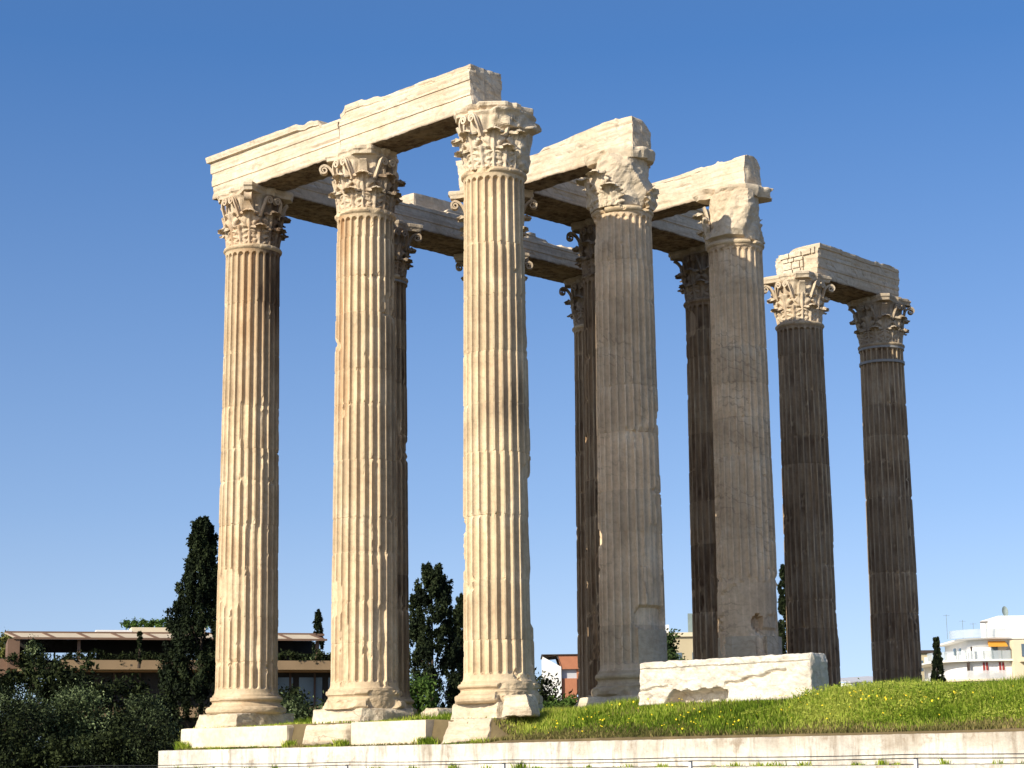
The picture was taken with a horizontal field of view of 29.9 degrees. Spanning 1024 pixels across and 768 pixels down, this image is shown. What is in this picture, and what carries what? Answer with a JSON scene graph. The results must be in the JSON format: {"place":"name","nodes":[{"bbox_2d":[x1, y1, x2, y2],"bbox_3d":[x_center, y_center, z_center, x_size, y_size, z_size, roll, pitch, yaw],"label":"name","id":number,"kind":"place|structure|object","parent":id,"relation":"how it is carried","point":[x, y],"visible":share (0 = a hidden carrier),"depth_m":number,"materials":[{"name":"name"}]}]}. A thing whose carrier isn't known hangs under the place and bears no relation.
{"place":"outdoors","nodes":[
{"label":"outdoors","id":0,"kind":"place"},
{"bbox_2d":[0,627,330,764],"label":"terrace house","id":1,"kind":"structure","parent":0,"point":[313,678],"depth_m":153.61,"materials":[{"name":"concrete"}]},
{"bbox_2d":[23,634,45,664],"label":"potted tree","id":2,"kind":"object","parent":1,"relation":"on","point":[34,645],"visible":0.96,"depth_m":148.86,"materials":[{"name":"green plant"}]},
{"bbox_2d":[134,631,142,667],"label":"cypress tree","id":3,"kind":"object","parent":1,"relation":"on","point":[139,649],"visible":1,"depth_m":148.33,"materials":[{"name":"green plant"}]},
{"bbox_2d":[2,648,330,666],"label":"hedge","id":4,"kind":"object","parent":1,"relation":"on","point":[294,656],"visible":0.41,"depth_m":150.18,"materials":[{"name":"green plant"}]},
{"bbox_2d":[119,618,213,629],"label":"hedge","id":5,"kind":"object","parent":1,"relation":"on","point":[144,623],"visible":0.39,"depth_m":155.61,"materials":[{"name":"green plant"}]},
{"bbox_2d":[278,677,292,700],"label":"window","id":6,"kind":"structure","parent":1,"relation":"in","point":[281,680],"depth_m":155.15,"materials":[{"name":"grey glass"}]},
{"bbox_2d":[299,677,321,704],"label":"window","id":7,"kind":"structure","parent":1,"relation":"in","point":[307,683],"depth_m":155.64,"materials":[{"name":"grey glass"}]},
{"bbox_2d":[299,647,329,660],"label":"olive tree","id":8,"kind":"object","parent":1,"relation":"on","point":[310,655],"visible":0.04,"depth_m":172.64,"materials":[{"name":"green plant"}]},
{"bbox_2d":[193,704,600,733],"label":"grass","id":9,"kind":"structure","parent":0,"point":[420,716],"depth_m":53.79,"materials":[{"name":"green plant"}]},
{"bbox_2d":[0,0,1023,747],"label":"sky","id":10,"kind":"structure","parent":0,"point":[889,132],"materials":[{"name":"blue"}]},
{"bbox_2d":[540,654,578,701],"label":"white house","id":11,"kind":"structure","parent":0,"point":[565,668],"depth_m":168.46,"materials":[{"name":"white paint"}]},
{"bbox_2d":[177,711,1023,767],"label":"temple mound","id":12,"kind":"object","parent":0,"point":[440,727],"visible":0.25,"depth_m":45.80,"materials":[{"name":"green plant"}]},
{"bbox_2d":[181,725,293,748],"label":"step block","id":13,"kind":"structure","parent":12,"relation":"on","point":[252,736],"depth_m":56.47,"materials":[{"name":"stone"}]},
{"bbox_2d":[195,181,293,727],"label":"temple column","id":14,"kind":"structure","parent":13,"relation":"on","point":[252,232],"depth_m":59.78,"materials":[{"name":"stone"}]},
{"bbox_2d":[205,119,340,200],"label":"architrave block","id":15,"kind":"structure","parent":14,"relation":"on","point":[290,158],"depth_m":60.57,"materials":[{"name":"stone"}]},
{"bbox_2d":[302,723,350,745],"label":"step block","id":16,"kind":"structure","parent":12,"relation":"on","point":[319,734],"depth_m":53.77,"materials":[{"name":"stone"}]},
{"bbox_2d":[172,736,494,749],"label":"grass tufts","id":17,"kind":"object","parent":12,"relation":"on","point":[338,743],"visible":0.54,"depth_m":53.26,"materials":[{"name":"green plant"}]},
{"bbox_2d":[312,144,414,723],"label":"temple column","id":18,"kind":"structure","parent":12,"relation":"on","point":[366,196],"depth_m":55.99,"materials":[{"name":"stone"}]},
{"bbox_2d":[339,64,501,153],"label":"architrave block","id":19,"kind":"structure","parent":18,"relation":"on","point":[419,114],"depth_m":56.23,"materials":[{"name":"stone"}]},
{"bbox_2d":[351,720,433,745],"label":"step block","id":20,"kind":"structure","parent":12,"relation":"on","point":[383,732],"depth_m":51.82,"materials":[{"name":"stone"}]},
{"bbox_2d":[421,708,451,716],"bbox_3d":[-2.105,9.562,55.268,0.756,0.455,0.848,-8,-13,32],"label":"loose stone","id":21,"kind":"object","parent":20,"relation":"on","point":[432,710],"visible":0.38,"depth_m":54.99,"materials":[{"name":"stone"}]},
{"bbox_2d":[394,220,422,713],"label":"temple column","id":22,"kind":"structure","parent":12,"relation":"on","point":[403,232],"depth_m":64.12,"materials":[{"name":"stone"}]},
{"bbox_2d":[282,176,336,228],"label":"architrave block","id":23,"kind":"structure","parent":22,"relation":"on","point":[313,202],"depth_m":63.67,"materials":[{"name":"stone"}]},
{"bbox_2d":[441,717,510,743],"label":"step block","id":24,"kind":"structure","parent":12,"relation":"on","point":[459,730],"depth_m":50.05,"materials":[{"name":"stone"}]},
{"bbox_2d":[501,694,539,717],"bbox_3d":[0.210,8.364,49.799,0.957,0.600,0.823,-5,-12,21],"label":"loose stone","id":25,"kind":"object","parent":24,"relation":"on","point":[524,705],"visible":1,"depth_m":49.51,"materials":[{"name":"stone"}]},
{"bbox_2d":[448,189,536,237],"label":"temple column","id":26,"kind":"structure","parent":12,"relation":"on","point":[456,198],"depth_m":62.02,"materials":[{"name":"stone"}]},
{"bbox_2d":[456,160,591,226],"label":"architrave block","id":27,"kind":"structure","parent":26,"relation":"on","point":[564,203],"depth_m":63.99,"materials":[{"name":"stone"}]},
{"bbox_2d":[454,253,532,289],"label":"temple column","id":28,"kind":"structure","parent":12,"relation":"on","point":[459,259],"depth_m":69.67,"materials":[{"name":"stone"}]},
{"bbox_2d":[394,202,463,256],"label":"architrave block","id":29,"kind":"structure","parent":28,"relation":"on","point":[441,233],"depth_m":67.42,"materials":[{"name":"stone"}]},
{"bbox_2d":[399,193,462,211],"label":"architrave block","id":30,"kind":"structure","parent":29,"relation":"on","point":[429,202],"depth_m":68.38,"materials":[{"name":"stone"}]},
{"bbox_2d":[451,101,543,718],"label":"temple column","id":31,"kind":"structure","parent":12,"relation":"on","point":[493,142],"depth_m":52.25,"materials":[{"name":"stone"}]},
{"bbox_2d":[559,275,587,706],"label":"temple column","id":32,"kind":"structure","parent":12,"relation":"on","point":[575,294],"depth_m":71.85,"materials":[{"name":"stone"}]},
{"bbox_2d":[523,232,581,282],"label":"architrave block","id":33,"kind":"structure","parent":32,"relation":"on","point":[552,262],"depth_m":71.61,"materials":[{"name":"stone"}]},
{"bbox_2d":[566,218,599,696],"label":"temple column","id":34,"kind":"structure","parent":12,"relation":"on","point":[585,229],"depth_m":64.19,"materials":[{"name":"stone"}]},
{"bbox_2d":[651,208,709,253],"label":"architrave block","id":35,"kind":"structure","parent":34,"relation":"on","point":[677,232],"depth_m":68.09,"materials":[{"name":"stone"}]},
{"bbox_2d":[158,731,1023,767],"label":"retaining wall","id":36,"kind":"structure","parent":12,"relation":"on","point":[787,747],"depth_m":44.27,"materials":[{"name":"stone"}]},
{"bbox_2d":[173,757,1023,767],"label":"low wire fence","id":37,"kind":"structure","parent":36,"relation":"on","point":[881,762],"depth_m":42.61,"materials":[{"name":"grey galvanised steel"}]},
{"bbox_2d":[575,145,666,706],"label":"temple column","id":38,"kind":"structure","parent":12,"relation":"on","point":[621,193],"depth_m":56.18,"materials":[{"name":"stone"}]},
{"bbox_2d":[524,116,650,191],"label":"architrave block","id":39,"kind":"structure","parent":38,"relation":"on","point":[557,163],"depth_m":60.00,"materials":[{"name":"stone"}]},
{"bbox_2d":[668,244,718,659],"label":"temple column","id":40,"kind":"structure","parent":12,"relation":"on","point":[693,275],"depth_m":67.95,"materials":[{"name":"stone"}]},
{"bbox_2d":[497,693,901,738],"bbox_3d":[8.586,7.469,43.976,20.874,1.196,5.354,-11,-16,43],"label":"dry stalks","id":41,"kind":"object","parent":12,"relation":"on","point":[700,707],"visible":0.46,"depth_m":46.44,"materials":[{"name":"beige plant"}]},
{"bbox_2d":[639,652,828,705],"bbox_3d":[5.418,7.388,47.770,5.463,1.148,0.851,-11,-15,43],"label":"fallen block","id":42,"kind":"object","parent":12,"relation":"on","point":[744,678],"depth_m":47.28,"materials":[{"name":"stone"}]},
{"bbox_2d":[692,183,781,657],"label":"temple column","id":43,"kind":"structure","parent":12,"relation":"on","point":[731,234],"depth_m":60.17,"materials":[{"name":"stone"}]},
{"bbox_2d":[651,155,760,221],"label":"architrave block","id":44,"kind":"structure","parent":43,"relation":"on","point":[675,197],"depth_m":63.64,"materials":[{"name":"stone"}]},
{"bbox_2d":[499,673,1023,738],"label":"tall grass","id":45,"kind":"structure","parent":12,"relation":"on","point":[568,717],"depth_m":44.60,"materials":[{"name":"green plant"}]},
{"bbox_2d":[548,688,1020,732],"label":"yellow flowers","id":46,"kind":"object","parent":12,"relation":"on","point":[760,694],"visible":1,"depth_m":44.53,"materials":[{"name":"yellow plant"}]},
{"bbox_2d":[764,270,840,685],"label":"temple column","id":47,"kind":"structure","parent":12,"relation":"on","point":[798,299],"depth_m":71.73,"materials":[{"name":"stone"}]},
{"bbox_2d":[847,293,921,682],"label":"temple column","id":48,"kind":"structure","parent":12,"relation":"on","point":[880,320],"depth_m":75.52,"materials":[{"name":"stone"}]},
{"bbox_2d":[775,243,899,304],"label":"architrave block","id":49,"kind":"structure","parent":48,"relation":"on","point":[854,277],"depth_m":75.34,"materials":[{"name":"stone"}]},
{"bbox_2d":[666,613,692,659],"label":"beige building","id":50,"kind":"structure","parent":0,"point":[685,645],"depth_m":183.59,"materials":[{"name":"beige paint"}]},
{"bbox_2d":[841,676,872,686],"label":"distant house","id":51,"kind":"structure","parent":0,"point":[851,680],"depth_m":319.68,"materials":[{"name":"white paint"}]},
{"bbox_2d":[921,650,933,680],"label":"grey house","id":52,"kind":"structure","parent":0,"point":[926,655],"depth_m":237.71,"materials":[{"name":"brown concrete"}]},
{"bbox_2d":[922,606,1023,683],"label":"apartment house","id":53,"kind":"structure","parent":0,"point":[996,649],"depth_m":199.80,"materials":[{"name":"white paint"}]},
{"bbox_2d":[982,662,988,669],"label":"balcony door","id":54,"kind":"structure","parent":53,"relation":"in","point":[984,664],"depth_m":198.59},
{"bbox_2d":[991,647,997,658],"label":"terrace door","id":55,"kind":"structure","parent":53,"relation":"in","point":[995,649],"depth_m":199.56,"materials":[{"name":"white glass"}]},
{"bbox_2d":[998,662,1004,669],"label":"balcony door","id":56,"kind":"structure","parent":53,"relation":"in","point":[1001,666],"depth_m":198.59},
{"bbox_2d":[1021,644,1023,656],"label":"window","id":57,"kind":"structure","parent":53,"relation":"in","point":[1022,645],"depth_m":197.67,"materials":[{"name":"grey glass"}]},
{"bbox_3d":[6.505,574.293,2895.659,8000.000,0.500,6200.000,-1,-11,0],"label":"ground","id":58,"kind":"structure","parent":0,"visible":0},
{"bbox_2d":[0,629,26,713],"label":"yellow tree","id":59,"kind":"object","parent":58,"relation":"on","point":[4,637],"visible":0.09,"depth_m":163.10,"materials":[{"name":"green plant"}]},
{"bbox_2d":[0,683,68,767],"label":"olive tree","id":60,"kind":"object","parent":58,"relation":"on","point":[31,698],"visible":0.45,"depth_m":74.66,"materials":[{"name":"green plant"}]},
{"bbox_2d":[0,652,120,767],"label":"dark shrub","id":61,"kind":"object","parent":58,"relation":"on","point":[48,684],"visible":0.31,"depth_m":90.39,"materials":[{"name":"green plant"}]},
{"bbox_2d":[28,676,139,767],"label":"olive tree","id":62,"kind":"object","parent":58,"relation":"on","point":[74,720],"visible":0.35,"depth_m":76.31,"materials":[{"name":"green plant"}]},
{"bbox_2d":[0,691,180,767],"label":"dark shrub","id":63,"kind":"object","parent":58,"relation":"on","point":[59,749],"visible":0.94,"depth_m":68.62,"materials":[{"name":"green plant"}]},
{"bbox_2d":[84,668,187,759],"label":"dark shrub","id":64,"kind":"object","parent":58,"relation":"on","point":[121,683],"visible":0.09,"depth_m":93.13,"materials":[{"name":"green plant"}]},
{"bbox_2d":[104,733,180,767],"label":"dark shrub","id":65,"kind":"object","parent":58,"relation":"on","point":[149,757],"visible":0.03,"depth_m":71.24,"materials":[{"name":"green plant"}]},
{"bbox_2d":[113,684,186,763],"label":"olive tree","id":66,"kind":"object","parent":58,"relation":"on","point":[149,703],"visible":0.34,"depth_m":82.56,"materials":[{"name":"green plant"}]},
{"bbox_2d":[155,515,218,740],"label":"cypress tree","id":67,"kind":"object","parent":58,"relation":"on","point":[193,597],"visible":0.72,"depth_m":103.82,"materials":[{"name":"green plant"}]},
{"bbox_2d":[278,683,311,712],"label":"bush","id":68,"kind":"object","parent":58,"relation":"on","point":[293,692],"visible":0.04,"depth_m":90.64,"materials":[{"name":"green plant"}]},
{"bbox_2d":[278,683,324,719],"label":"bush","id":69,"kind":"object","parent":58,"relation":"on","point":[296,708],"visible":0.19,"depth_m":82.42,"materials":[{"name":"green plant"}]},
{"bbox_2d":[312,608,324,650],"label":"cypress tree","id":70,"kind":"object","parent":58,"relation":"on","point":[317,625],"visible":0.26,"depth_m":188.81,"materials":[{"name":"green plant"}]},
{"bbox_2d":[409,673,449,711],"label":"bush","id":71,"kind":"object","parent":58,"relation":"on","point":[426,689],"visible":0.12,"depth_m":90.44,"materials":[{"name":"green plant"}]},
{"bbox_2d":[408,561,463,710],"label":"cypress tree","id":72,"kind":"object","parent":58,"relation":"on","point":[438,589],"visible":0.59,"depth_m":123.46,"materials":[{"name":"green plant"}]},
{"bbox_2d":[444,593,463,705],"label":"cypress tree","id":73,"kind":"object","parent":58,"relation":"on","point":[458,612],"visible":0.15,"depth_m":130.90,"materials":[{"name":"green plant"}]},
{"bbox_2d":[59,753,1023,767],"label":"wire fence","id":74,"kind":"object","parent":58,"relation":"on","point":[690,764],"visible":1,"depth_m":39.78,"materials":[{"name":"grey metal"}]},
{"bbox_2d":[535,667,572,706],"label":"bush","id":75,"kind":"object","parent":58,"relation":"on","point":[543,692],"visible":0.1,"depth_m":82.95,"materials":[{"name":"green plant"}]},
{"bbox_2d":[542,688,577,708],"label":"bush","id":76,"kind":"object","parent":58,"relation":"on","point":[569,700],"visible":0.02,"depth_m":78.75,"materials":[{"name":"green plant"}]},
{"bbox_2d":[666,628,684,658],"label":"round tree","id":77,"kind":"object","parent":58,"relation":"on","point":[671,637],"visible":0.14,"depth_m":143.57,"materials":[{"name":"green plant"}]},
{"bbox_2d":[667,650,691,660],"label":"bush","id":78,"kind":"object","parent":58,"relation":"on","point":[671,656],"visible":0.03,"depth_m":138.41,"materials":[{"name":"green plant"}]},
{"bbox_2d":[777,564,786,654],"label":"cypress tree","id":79,"kind":"object","parent":58,"relation":"on","point":[782,625],"visible":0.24,"depth_m":114.39,"materials":[{"name":"green plant"}]},
{"bbox_2d":[930,636,946,681],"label":"cypress tree","id":80,"kind":"object","parent":58,"relation":"on","point":[937,661],"visible":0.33,"depth_m":148.35,"materials":[{"name":"green plant"}]}
]}

